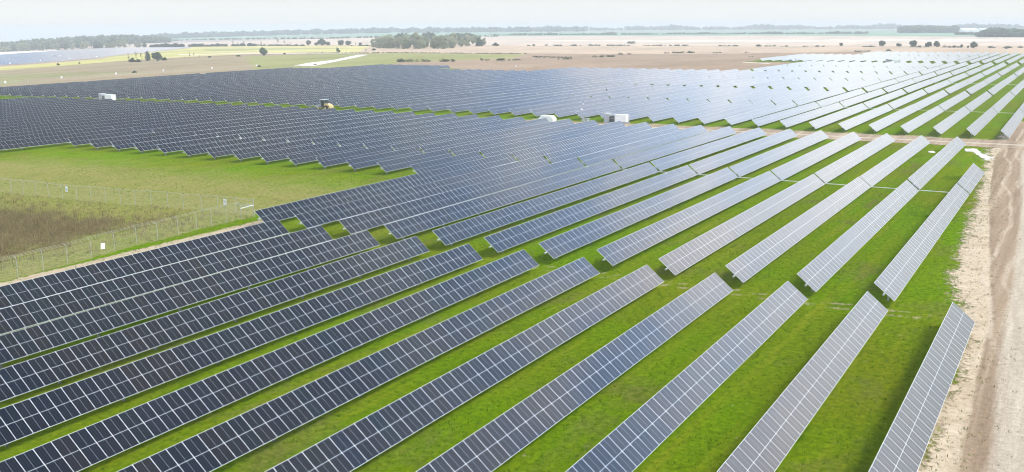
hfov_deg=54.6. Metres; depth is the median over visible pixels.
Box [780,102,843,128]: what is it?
solar tracker
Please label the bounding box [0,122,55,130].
solar tracker
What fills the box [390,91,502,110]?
solar tracker
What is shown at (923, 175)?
solar tracker
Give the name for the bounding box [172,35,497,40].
woodland
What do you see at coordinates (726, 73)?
solar tracker
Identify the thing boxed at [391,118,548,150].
solar tracker
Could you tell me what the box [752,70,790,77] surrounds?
solar tracker
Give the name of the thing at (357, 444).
solar tracker
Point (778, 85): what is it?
solar tracker
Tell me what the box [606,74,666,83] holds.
solar tracker
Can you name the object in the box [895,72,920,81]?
solar tracker
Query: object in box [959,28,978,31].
barn
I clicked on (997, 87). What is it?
solar tracker
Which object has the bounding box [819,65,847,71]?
solar tracker
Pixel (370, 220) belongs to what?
solar tracker
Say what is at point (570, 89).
solar tracker
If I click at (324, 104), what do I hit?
soil compactor
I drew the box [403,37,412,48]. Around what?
tree
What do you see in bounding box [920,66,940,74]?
solar tracker
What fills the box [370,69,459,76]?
solar tracker
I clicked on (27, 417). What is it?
solar tracker
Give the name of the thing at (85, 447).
solar tracker
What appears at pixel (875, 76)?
solar tracker
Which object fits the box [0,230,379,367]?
solar tracker
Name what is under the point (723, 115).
solar tracker
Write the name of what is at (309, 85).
solar tracker
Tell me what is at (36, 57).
distant solar array
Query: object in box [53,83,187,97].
solar tracker
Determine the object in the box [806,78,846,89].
solar tracker
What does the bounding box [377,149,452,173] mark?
solar tracker
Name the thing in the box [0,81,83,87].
solar tracker
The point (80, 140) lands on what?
solar tracker
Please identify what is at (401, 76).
solar tracker
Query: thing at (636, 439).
solar tracker
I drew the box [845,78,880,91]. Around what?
solar tracker
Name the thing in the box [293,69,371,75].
solar tracker
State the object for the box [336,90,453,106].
solar tracker
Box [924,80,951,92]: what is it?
solar tracker
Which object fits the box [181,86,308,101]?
solar tracker
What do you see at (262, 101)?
solar tracker
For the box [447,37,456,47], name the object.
tree
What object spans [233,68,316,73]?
solar tracker
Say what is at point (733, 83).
solar tracker
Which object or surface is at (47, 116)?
solar tracker
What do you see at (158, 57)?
oak tree
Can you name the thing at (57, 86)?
solar tracker
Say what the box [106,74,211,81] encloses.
solar tracker
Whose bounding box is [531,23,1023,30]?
woodland
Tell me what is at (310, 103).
solar tracker
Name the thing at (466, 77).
solar tracker
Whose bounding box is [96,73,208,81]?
solar tracker
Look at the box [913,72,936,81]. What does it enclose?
solar tracker
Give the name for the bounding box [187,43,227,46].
scrub hedge
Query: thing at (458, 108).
solar tracker
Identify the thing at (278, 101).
solar tracker
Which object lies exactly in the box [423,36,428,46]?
tree
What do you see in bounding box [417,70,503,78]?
solar tracker
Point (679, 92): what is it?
solar tracker
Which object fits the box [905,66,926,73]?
solar tracker
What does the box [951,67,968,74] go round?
solar tracker
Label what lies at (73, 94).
solar tracker
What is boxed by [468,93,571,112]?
solar tracker
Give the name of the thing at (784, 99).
solar tracker
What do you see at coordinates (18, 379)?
solar tracker
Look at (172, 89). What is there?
solar tracker
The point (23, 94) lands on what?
solar tracker
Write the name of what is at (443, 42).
tree
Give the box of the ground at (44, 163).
[0,27,1023,471]
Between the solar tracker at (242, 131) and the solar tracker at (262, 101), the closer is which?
the solar tracker at (242, 131)
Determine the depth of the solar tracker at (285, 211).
132.59 m
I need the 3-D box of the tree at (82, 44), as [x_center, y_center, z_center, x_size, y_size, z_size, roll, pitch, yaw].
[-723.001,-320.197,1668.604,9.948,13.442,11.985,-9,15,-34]
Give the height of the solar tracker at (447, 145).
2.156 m
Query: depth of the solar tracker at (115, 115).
246.69 m
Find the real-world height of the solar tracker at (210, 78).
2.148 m
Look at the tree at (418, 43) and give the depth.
1008.41 m
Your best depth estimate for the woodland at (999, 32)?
1573.57 m
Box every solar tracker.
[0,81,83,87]
[0,82,89,88]
[0,82,100,89]
[0,82,113,90]
[0,82,123,91]
[0,82,133,95]
[0,98,72,103]
[0,98,84,105]
[0,98,98,106]
[0,99,111,108]
[0,99,125,110]
[0,100,140,112]
[0,101,154,114]
[0,101,168,116]
[0,101,184,121]
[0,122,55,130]
[0,124,74,133]
[0,125,92,137]
[0,126,112,141]
[0,128,131,149]
[0,219,288,308]
[0,225,332,334]
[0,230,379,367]
[0,236,428,401]
[0,243,482,446]
[0,249,538,471]
[6,102,199,122]
[9,82,143,96]
[19,82,154,96]
[23,103,215,123]
[30,82,165,97]
[40,103,231,124]
[42,83,176,97]
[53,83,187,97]
[57,104,247,126]
[65,83,198,97]
[68,129,152,147]
[75,105,264,127]
[77,83,209,97]
[87,73,199,81]
[89,83,221,97]
[89,131,172,149]
[94,105,282,128]
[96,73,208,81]
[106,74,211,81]
[108,84,233,93]
[111,132,194,151]
[113,106,300,130]
[116,73,227,81]
[116,84,245,98]
[117,257,599,471]
[126,74,235,82]
[127,84,257,99]
[132,107,317,131]
[133,133,215,152]
[137,74,247,82]
[140,85,270,100]
[147,74,257,82]
[152,108,336,133]
[153,85,282,99]
[157,74,266,82]
[157,135,239,155]
[167,85,295,101]
[168,74,277,83]
[173,109,355,134]
[179,75,286,83]
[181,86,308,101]
[181,136,262,156]
[191,75,298,83]
[194,110,374,136]
[195,86,322,102]
[202,75,308,83]
[206,138,286,159]
[209,87,335,102]
[213,75,319,83]
[216,111,394,137]
[224,75,330,84]
[224,87,349,102]
[232,139,312,161]
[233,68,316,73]
[236,75,342,84]
[238,111,415,138]
[240,87,363,102]
[243,68,326,74]
[248,76,352,84]
[253,68,337,74]
[254,153,516,221]
[255,88,377,104]
[259,141,338,163]
[260,76,364,85]
[262,113,435,140]
[263,68,347,74]
[265,265,663,471]
[271,88,392,104]
[272,76,375,85]
[273,68,356,74]
[283,68,366,74]
[285,76,388,86]
[286,89,406,104]
[286,113,457,141]
[287,143,365,166]
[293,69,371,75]
[295,156,549,227]
[298,77,399,86]
[303,69,383,75]
[303,89,422,106]
[311,77,411,87]
[311,114,478,144]
[315,69,396,75]
[316,145,393,168]
[320,89,437,105]
[324,77,424,87]
[325,68,418,75]
[336,68,428,76]
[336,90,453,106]
[337,115,502,146]
[338,78,436,87]
[339,158,584,233]
[346,147,422,171]
[347,68,438,76]
[352,78,448,88]
[354,90,469,109]
[358,69,449,76]
[363,117,525,148]
[365,78,461,88]
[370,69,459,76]
[372,91,485,109]
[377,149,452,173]
[379,78,475,89]
[381,69,470,77]
[384,160,620,239]
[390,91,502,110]
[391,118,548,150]
[393,69,480,77]
[394,79,488,89]
[405,69,491,77]
[409,79,502,90]
[409,92,519,111]
[410,151,483,172]
[416,273,732,471]
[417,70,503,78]
[419,119,573,152]
[424,80,515,90]
[428,93,535,112]
[429,70,514,78]
[433,162,658,245]
[439,80,529,91]
[441,70,526,78]
[448,93,553,111]
[449,120,598,154]
[454,71,525,78]
[454,80,543,91]
[467,71,538,79]
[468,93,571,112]
[470,81,557,92]
[479,121,624,157]
[480,72,550,79]
[484,165,697,252]
[486,81,573,92]
[489,94,589,115]
[493,72,561,80]
[503,81,587,93]
[506,72,575,80]
[509,95,608,116]
[511,122,652,160]
[520,72,587,81]
[520,82,602,94]
[530,95,628,117]
[534,73,599,81]
[536,82,618,94]
[539,167,737,258]
[544,124,679,162]
[547,73,613,81]
[553,96,647,116]
[554,83,634,94]
[562,73,625,82]
[566,281,806,471]
[571,83,649,95]
[576,74,638,82]
[576,97,666,119]
[578,125,708,167]
[590,83,666,96]
[591,74,652,83]
[597,171,779,266]
[599,97,687,117]
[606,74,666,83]
[608,84,682,97]
[614,126,736,171]
[621,74,679,83]
[626,98,708,121]
[627,84,699,97]
[637,75,694,83]
[639,69,681,74]
[647,85,716,98]
[647,99,729,122]
[650,127,766,174]
[652,75,708,84]
[653,69,693,75]
[659,174,824,274]
[666,85,733,99]
[667,69,707,75]
[668,75,722,84]
[672,99,752,123]
[681,69,719,75]
[684,75,737,85]
[686,86,752,100]
[689,129,797,177]
[694,69,738,75]
[698,100,774,124]
[701,76,752,85]
[707,86,769,101]
[709,69,750,76]
[717,291,887,471]
[718,76,767,86]
[723,69,763,76]
[725,101,796,124]
[725,177,870,282]
[727,86,788,102]
[730,130,828,180]
[735,76,782,86]
[737,69,776,77]
[749,87,807,103]
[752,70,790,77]
[752,77,798,87]
[752,102,819,127]
[766,64,798,70]
[767,70,804,77]
[770,77,814,88]
[771,87,826,104]
[771,132,860,183]
[778,64,810,70]
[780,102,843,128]
[782,70,818,78]
[788,77,831,89]
[792,65,822,70]
[793,88,845,104]
[797,70,832,78]
[797,180,918,291]
[805,65,835,71]
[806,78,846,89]
[809,103,867,129]
[814,70,846,79]
[815,133,895,182]
[817,88,865,107]
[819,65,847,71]
[825,78,863,90]
[829,71,860,79]
[838,104,892,130]
[840,89,885,106]
[845,71,876,80]
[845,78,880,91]
[847,65,874,72]
[860,135,929,185]
[862,72,890,80]
[863,79,898,91]
[864,89,905,107]
[868,302,974,471]
[869,104,917,132]
[874,183,968,300]
[879,72,906,81]
[883,79,915,93]
[888,89,926,108]
[890,66,913,73]
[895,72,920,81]
[901,106,943,133]
[903,79,932,92]
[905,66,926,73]
[908,136,965,188]
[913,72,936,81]
[913,90,948,109]
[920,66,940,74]
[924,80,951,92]
[930,72,952,82]
[933,106,970,135]
[935,66,953,74]
[939,91,969,109]
[945,80,969,92]
[948,73,968,82]
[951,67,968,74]
[957,163,984,192]
[965,91,991,110]
[966,67,982,74]
[966,73,983,84]
[966,81,987,94]
[967,107,997,137]
[982,67,996,75]
[985,73,1000,83]
[988,81,1006,94]
[992,92,1014,111]
[998,67,1010,75]
[1001,108,1023,138]
[1003,74,1016,83]
[1009,63,1018,69]
[1010,81,1023,95]
[1015,68,1023,75]
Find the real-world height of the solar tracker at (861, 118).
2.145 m
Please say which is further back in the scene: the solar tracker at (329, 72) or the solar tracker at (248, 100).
the solar tracker at (329, 72)
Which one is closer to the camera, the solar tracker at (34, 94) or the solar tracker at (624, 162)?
the solar tracker at (624, 162)
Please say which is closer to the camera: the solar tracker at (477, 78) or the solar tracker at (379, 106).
the solar tracker at (379, 106)
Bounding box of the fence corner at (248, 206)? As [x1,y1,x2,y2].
[240,198,254,216]
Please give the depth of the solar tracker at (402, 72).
458.06 m
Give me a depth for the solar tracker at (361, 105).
292.02 m
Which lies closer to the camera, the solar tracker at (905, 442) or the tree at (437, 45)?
the solar tracker at (905, 442)
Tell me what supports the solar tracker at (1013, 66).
on the ground at (44, 163)
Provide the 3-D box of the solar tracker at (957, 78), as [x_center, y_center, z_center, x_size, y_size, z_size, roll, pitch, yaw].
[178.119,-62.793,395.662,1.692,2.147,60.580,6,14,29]
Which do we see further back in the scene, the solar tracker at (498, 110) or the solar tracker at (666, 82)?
the solar tracker at (666, 82)
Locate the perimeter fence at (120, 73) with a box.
[2,66,256,85]
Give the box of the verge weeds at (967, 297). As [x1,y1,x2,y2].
[883,148,1015,469]
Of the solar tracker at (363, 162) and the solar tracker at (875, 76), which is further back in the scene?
the solar tracker at (875, 76)
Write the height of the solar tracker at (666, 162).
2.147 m
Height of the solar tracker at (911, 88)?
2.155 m
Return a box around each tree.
[18,43,26,51]
[25,43,30,50]
[38,41,45,50]
[54,43,60,49]
[75,40,80,47]
[79,42,84,48]
[93,40,99,48]
[115,40,121,47]
[121,40,127,46]
[145,51,150,60]
[151,52,162,60]
[259,47,267,55]
[317,38,325,45]
[374,38,379,47]
[379,37,385,47]
[386,37,394,47]
[394,39,400,47]
[400,39,406,48]
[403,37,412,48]
[408,32,417,45]
[413,35,422,48]
[420,36,425,48]
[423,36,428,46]
[429,36,438,48]
[433,36,440,48]
[439,35,448,48]
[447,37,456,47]
[457,38,465,46]
[463,35,470,45]
[475,37,482,45]
[879,40,885,45]
[909,40,916,45]
[933,41,939,46]
[970,41,977,47]
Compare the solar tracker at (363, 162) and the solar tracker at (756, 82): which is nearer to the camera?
the solar tracker at (363, 162)
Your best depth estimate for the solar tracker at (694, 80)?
382.74 m
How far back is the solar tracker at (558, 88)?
339.45 m
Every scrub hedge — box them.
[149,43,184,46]
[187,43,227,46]
[231,43,256,45]
[255,44,304,45]
[316,52,526,53]
[397,59,454,61]
[479,58,509,60]
[651,44,688,45]
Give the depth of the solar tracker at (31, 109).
273.12 m
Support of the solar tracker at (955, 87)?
on the ground at (44, 163)
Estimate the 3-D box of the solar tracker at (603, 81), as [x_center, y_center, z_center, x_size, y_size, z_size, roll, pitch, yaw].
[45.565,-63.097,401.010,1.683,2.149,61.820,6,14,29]
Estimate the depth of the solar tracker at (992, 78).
387.18 m
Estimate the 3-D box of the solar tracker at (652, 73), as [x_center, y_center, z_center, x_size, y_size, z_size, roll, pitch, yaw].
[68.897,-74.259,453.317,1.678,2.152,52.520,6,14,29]
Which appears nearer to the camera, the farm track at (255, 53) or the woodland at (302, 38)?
the farm track at (255, 53)
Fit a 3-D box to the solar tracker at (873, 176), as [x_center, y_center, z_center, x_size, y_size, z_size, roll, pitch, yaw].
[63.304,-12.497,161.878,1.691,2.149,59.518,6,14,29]
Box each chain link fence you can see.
[0,178,252,214]
[0,202,240,281]
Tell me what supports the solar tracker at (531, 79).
on the ground at (44, 163)
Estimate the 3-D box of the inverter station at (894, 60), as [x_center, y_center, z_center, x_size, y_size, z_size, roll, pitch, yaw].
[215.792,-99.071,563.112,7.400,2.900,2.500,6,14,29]
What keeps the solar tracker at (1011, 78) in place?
on the ground at (44, 163)
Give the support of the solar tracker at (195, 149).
on the ground at (44, 163)
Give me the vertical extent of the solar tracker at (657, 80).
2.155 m
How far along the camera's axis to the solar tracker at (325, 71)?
477.39 m
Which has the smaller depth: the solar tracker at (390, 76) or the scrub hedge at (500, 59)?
the solar tracker at (390, 76)
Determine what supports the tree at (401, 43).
on the ground at (44, 163)
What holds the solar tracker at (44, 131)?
on the ground at (44, 163)
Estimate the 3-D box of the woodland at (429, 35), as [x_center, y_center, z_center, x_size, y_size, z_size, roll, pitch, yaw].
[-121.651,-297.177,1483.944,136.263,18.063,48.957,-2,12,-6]
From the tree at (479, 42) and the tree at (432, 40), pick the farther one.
the tree at (479, 42)
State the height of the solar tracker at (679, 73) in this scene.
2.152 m
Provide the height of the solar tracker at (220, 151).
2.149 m
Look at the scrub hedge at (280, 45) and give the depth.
1310.51 m
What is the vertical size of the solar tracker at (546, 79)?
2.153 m
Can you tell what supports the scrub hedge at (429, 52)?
on the ground at (44, 163)
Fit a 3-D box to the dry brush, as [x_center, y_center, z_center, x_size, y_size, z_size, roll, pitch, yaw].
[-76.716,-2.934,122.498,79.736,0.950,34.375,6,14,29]
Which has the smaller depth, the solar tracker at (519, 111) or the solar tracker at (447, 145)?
the solar tracker at (447, 145)
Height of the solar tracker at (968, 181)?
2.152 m
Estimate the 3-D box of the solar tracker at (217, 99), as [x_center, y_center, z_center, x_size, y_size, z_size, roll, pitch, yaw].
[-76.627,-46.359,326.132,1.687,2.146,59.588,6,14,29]
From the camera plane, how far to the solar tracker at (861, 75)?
411.93 m
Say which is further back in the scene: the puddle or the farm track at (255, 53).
the farm track at (255, 53)
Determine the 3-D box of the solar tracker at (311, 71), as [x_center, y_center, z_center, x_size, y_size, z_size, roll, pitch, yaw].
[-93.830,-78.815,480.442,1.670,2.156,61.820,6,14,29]
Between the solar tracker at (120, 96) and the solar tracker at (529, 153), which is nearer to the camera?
the solar tracker at (529, 153)
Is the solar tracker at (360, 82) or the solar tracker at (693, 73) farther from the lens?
the solar tracker at (693, 73)
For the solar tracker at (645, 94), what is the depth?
321.16 m
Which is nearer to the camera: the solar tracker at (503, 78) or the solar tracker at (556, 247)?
the solar tracker at (556, 247)
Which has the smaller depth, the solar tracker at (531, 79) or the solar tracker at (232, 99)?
the solar tracker at (232, 99)
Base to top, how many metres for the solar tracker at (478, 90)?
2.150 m
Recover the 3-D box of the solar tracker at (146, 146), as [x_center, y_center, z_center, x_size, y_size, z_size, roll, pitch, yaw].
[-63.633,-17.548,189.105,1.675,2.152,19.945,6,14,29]
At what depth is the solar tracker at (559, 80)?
406.89 m
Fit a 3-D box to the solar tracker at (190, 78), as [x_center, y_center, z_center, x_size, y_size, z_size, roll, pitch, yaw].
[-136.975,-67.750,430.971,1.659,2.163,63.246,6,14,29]
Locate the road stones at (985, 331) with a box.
[933,182,1023,471]
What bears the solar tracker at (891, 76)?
on the ground at (44, 163)
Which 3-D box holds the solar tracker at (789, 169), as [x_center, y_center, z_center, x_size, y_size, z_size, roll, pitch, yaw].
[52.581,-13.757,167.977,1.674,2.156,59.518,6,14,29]
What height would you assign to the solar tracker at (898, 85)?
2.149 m
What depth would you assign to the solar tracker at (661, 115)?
250.40 m
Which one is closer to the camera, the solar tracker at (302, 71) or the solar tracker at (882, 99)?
the solar tracker at (882, 99)
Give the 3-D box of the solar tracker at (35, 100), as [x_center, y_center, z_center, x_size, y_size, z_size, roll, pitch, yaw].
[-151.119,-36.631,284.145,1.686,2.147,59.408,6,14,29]
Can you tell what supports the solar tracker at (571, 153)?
on the ground at (44, 163)
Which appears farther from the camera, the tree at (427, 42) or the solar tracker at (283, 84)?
the tree at (427, 42)
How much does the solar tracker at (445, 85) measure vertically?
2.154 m
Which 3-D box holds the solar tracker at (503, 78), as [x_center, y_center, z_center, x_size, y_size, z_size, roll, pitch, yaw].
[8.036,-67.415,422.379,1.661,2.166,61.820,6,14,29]
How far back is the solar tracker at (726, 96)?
307.96 m
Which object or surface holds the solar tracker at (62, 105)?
on the ground at (44, 163)
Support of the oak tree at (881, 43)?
on the ground at (44, 163)
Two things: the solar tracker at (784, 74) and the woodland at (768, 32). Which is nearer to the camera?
the solar tracker at (784, 74)
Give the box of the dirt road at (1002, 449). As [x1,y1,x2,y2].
[917,121,1023,471]
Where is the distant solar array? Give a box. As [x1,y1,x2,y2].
[0,47,190,64]
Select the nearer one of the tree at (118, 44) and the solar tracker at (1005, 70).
the solar tracker at (1005, 70)
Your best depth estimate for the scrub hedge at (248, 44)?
1355.49 m
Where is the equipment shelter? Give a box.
[538,115,555,121]
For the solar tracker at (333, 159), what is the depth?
166.12 m
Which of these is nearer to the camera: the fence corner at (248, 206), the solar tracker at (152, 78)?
the fence corner at (248, 206)
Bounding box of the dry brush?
[0,196,203,267]
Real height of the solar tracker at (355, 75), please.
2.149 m
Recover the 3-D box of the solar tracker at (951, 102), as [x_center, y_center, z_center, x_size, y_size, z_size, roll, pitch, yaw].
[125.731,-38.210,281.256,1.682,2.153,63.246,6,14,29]
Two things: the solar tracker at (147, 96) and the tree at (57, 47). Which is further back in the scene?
the tree at (57, 47)
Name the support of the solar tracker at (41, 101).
on the ground at (44, 163)
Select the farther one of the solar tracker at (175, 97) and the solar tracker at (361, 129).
the solar tracker at (175, 97)
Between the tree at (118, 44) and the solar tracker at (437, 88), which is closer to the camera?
the solar tracker at (437, 88)
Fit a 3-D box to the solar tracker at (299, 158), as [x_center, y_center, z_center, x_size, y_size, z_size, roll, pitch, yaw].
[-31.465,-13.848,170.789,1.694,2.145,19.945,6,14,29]
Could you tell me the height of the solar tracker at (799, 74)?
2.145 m
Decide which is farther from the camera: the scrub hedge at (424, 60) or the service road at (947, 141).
the scrub hedge at (424, 60)
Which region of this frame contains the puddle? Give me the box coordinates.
[965,148,993,159]
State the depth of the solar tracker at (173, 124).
230.78 m
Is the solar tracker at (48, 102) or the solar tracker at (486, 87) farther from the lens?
the solar tracker at (486, 87)
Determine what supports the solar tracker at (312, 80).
on the ground at (44, 163)
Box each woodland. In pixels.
[0,34,171,51]
[106,32,269,38]
[152,26,585,37]
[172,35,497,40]
[387,31,474,41]
[490,31,867,34]
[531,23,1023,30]
[897,25,960,32]
[954,27,1023,36]
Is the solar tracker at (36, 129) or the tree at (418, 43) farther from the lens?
the tree at (418, 43)
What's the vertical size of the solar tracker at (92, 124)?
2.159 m
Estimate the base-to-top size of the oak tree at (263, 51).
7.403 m
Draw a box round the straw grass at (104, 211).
[0,192,246,273]
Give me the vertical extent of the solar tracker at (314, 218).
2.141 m
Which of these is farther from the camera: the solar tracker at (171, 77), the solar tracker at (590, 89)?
the solar tracker at (171, 77)
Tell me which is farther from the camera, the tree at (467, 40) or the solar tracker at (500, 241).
the tree at (467, 40)
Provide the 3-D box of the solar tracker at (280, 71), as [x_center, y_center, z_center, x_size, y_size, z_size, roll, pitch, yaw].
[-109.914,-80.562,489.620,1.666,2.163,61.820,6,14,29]
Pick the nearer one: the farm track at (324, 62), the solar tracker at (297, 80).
the solar tracker at (297, 80)
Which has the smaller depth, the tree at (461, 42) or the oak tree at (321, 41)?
the tree at (461, 42)
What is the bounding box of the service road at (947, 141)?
[481,117,1023,148]
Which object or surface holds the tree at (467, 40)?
on the ground at (44, 163)
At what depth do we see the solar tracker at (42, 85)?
394.44 m
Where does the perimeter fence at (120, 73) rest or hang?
on the ground at (44, 163)
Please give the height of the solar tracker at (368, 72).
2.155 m
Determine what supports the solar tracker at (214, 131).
on the ground at (44, 163)
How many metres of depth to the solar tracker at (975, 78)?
389.32 m
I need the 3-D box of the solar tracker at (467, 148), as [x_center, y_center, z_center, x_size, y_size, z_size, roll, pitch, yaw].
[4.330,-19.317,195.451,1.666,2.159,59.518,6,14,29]
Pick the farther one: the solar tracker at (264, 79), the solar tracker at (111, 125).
the solar tracker at (264, 79)
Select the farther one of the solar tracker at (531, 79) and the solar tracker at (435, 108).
the solar tracker at (531, 79)
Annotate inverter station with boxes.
[98,93,115,99]
[603,113,629,123]
[885,59,899,62]
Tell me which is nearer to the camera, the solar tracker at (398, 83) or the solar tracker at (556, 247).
the solar tracker at (556, 247)
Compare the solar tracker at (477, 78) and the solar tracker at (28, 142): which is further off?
the solar tracker at (477, 78)
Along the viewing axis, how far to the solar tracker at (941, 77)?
396.34 m
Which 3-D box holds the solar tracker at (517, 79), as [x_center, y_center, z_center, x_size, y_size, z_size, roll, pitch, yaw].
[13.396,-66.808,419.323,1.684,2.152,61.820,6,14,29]
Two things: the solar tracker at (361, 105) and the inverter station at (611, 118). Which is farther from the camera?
the solar tracker at (361, 105)
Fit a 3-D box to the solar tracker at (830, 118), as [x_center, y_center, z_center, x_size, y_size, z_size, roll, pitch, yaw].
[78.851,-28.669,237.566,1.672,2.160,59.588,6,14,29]
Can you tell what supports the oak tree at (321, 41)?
on the ground at (44, 163)
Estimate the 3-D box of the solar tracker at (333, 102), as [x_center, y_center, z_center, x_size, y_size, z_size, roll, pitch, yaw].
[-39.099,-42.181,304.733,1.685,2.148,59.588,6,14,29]
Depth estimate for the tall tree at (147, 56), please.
771.48 m
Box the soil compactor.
[315,99,333,109]
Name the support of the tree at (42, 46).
on the ground at (44, 163)
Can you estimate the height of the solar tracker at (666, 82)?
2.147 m
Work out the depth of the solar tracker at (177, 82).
418.31 m
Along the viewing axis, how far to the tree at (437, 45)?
1007.53 m
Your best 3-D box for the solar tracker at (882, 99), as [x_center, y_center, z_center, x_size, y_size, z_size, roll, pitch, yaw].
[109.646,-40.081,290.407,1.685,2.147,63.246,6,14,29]
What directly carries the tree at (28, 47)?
on the ground at (44, 163)
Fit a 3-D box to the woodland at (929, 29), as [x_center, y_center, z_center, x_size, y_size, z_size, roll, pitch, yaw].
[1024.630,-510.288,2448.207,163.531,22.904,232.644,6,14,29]
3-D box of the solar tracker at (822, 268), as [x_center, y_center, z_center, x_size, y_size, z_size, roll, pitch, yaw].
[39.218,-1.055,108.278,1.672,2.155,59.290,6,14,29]
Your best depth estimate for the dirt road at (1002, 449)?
72.52 m
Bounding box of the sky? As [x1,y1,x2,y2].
[0,0,1023,42]
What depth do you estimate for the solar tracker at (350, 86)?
375.29 m
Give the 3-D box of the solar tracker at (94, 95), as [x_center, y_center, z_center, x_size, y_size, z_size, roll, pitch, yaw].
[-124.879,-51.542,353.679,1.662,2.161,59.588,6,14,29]
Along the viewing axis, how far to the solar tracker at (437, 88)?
358.80 m
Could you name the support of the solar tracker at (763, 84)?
on the ground at (44, 163)
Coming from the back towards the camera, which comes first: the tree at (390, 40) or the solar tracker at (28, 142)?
the tree at (390, 40)
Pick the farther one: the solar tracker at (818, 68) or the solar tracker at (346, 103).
the solar tracker at (818, 68)
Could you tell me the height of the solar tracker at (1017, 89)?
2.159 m
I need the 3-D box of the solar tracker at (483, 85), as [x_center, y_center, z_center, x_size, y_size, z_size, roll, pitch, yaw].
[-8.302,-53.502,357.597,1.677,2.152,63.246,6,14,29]
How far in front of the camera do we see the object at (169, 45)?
1460.63 m
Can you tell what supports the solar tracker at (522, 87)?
on the ground at (44, 163)
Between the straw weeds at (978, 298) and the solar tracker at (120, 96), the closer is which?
the straw weeds at (978, 298)
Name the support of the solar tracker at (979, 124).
on the ground at (44, 163)
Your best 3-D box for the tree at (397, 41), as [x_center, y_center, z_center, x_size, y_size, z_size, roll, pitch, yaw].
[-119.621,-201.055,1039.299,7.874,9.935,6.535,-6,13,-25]
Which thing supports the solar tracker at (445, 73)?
on the ground at (44, 163)
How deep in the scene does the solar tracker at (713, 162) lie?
168.63 m
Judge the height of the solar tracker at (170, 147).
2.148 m
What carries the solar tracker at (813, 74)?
on the ground at (44, 163)
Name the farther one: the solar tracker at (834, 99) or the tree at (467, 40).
the tree at (467, 40)
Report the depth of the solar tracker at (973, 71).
447.65 m
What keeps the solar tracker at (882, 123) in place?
on the ground at (44, 163)
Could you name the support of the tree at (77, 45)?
on the ground at (44, 163)
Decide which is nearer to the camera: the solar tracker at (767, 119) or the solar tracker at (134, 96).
the solar tracker at (767, 119)
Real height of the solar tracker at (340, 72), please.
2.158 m
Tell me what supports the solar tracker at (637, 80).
on the ground at (44, 163)
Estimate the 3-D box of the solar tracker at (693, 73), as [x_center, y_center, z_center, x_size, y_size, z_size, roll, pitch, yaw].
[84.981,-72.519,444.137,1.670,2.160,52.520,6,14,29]
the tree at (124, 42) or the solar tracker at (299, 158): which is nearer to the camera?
the solar tracker at (299, 158)
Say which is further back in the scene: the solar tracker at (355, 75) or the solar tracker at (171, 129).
the solar tracker at (355, 75)
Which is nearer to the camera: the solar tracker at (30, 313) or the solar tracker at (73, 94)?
the solar tracker at (30, 313)
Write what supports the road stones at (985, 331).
on the dirt road at (1002, 449)
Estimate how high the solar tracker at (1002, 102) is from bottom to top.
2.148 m
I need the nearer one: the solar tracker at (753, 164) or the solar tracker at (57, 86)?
the solar tracker at (753, 164)
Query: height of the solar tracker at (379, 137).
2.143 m
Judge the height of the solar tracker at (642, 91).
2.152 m
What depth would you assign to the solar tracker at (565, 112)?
262.77 m
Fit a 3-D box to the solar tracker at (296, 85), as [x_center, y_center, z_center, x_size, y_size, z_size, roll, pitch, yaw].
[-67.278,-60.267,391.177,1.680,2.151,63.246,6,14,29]
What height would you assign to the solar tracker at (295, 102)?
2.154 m
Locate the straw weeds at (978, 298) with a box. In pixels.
[915,150,1023,470]
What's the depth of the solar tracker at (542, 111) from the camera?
264.75 m
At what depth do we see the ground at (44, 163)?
101.16 m
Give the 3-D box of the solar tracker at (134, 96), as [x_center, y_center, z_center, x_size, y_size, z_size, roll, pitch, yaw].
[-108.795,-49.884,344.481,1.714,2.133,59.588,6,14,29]
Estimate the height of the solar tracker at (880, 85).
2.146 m
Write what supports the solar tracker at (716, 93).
on the ground at (44, 163)
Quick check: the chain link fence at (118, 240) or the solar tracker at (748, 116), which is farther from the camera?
the solar tracker at (748, 116)
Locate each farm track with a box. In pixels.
[0,50,57,53]
[178,53,320,54]
[294,55,364,65]
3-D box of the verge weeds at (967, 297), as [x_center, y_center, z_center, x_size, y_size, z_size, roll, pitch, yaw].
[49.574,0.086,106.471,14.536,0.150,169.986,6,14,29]
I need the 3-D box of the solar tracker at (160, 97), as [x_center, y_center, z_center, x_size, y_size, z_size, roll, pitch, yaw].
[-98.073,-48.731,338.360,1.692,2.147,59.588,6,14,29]
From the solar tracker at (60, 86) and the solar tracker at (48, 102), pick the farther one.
the solar tracker at (60, 86)
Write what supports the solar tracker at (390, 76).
on the ground at (44, 163)
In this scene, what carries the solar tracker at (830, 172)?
on the ground at (44, 163)
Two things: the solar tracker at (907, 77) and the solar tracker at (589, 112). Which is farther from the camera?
the solar tracker at (907, 77)
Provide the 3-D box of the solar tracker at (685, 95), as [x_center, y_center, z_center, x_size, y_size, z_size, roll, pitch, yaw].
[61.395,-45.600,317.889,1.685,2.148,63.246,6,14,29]
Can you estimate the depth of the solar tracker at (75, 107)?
267.94 m
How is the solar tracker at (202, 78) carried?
on the ground at (44, 163)
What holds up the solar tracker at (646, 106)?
on the ground at (44, 163)
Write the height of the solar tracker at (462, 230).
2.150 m
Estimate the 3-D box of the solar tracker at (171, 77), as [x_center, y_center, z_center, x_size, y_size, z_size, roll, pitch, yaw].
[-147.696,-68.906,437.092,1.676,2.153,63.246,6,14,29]
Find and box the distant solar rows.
[0,51,1023,127]
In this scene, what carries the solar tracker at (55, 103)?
on the ground at (44, 163)
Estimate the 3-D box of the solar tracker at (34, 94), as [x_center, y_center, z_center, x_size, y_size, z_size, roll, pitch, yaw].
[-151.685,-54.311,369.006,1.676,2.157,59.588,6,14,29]

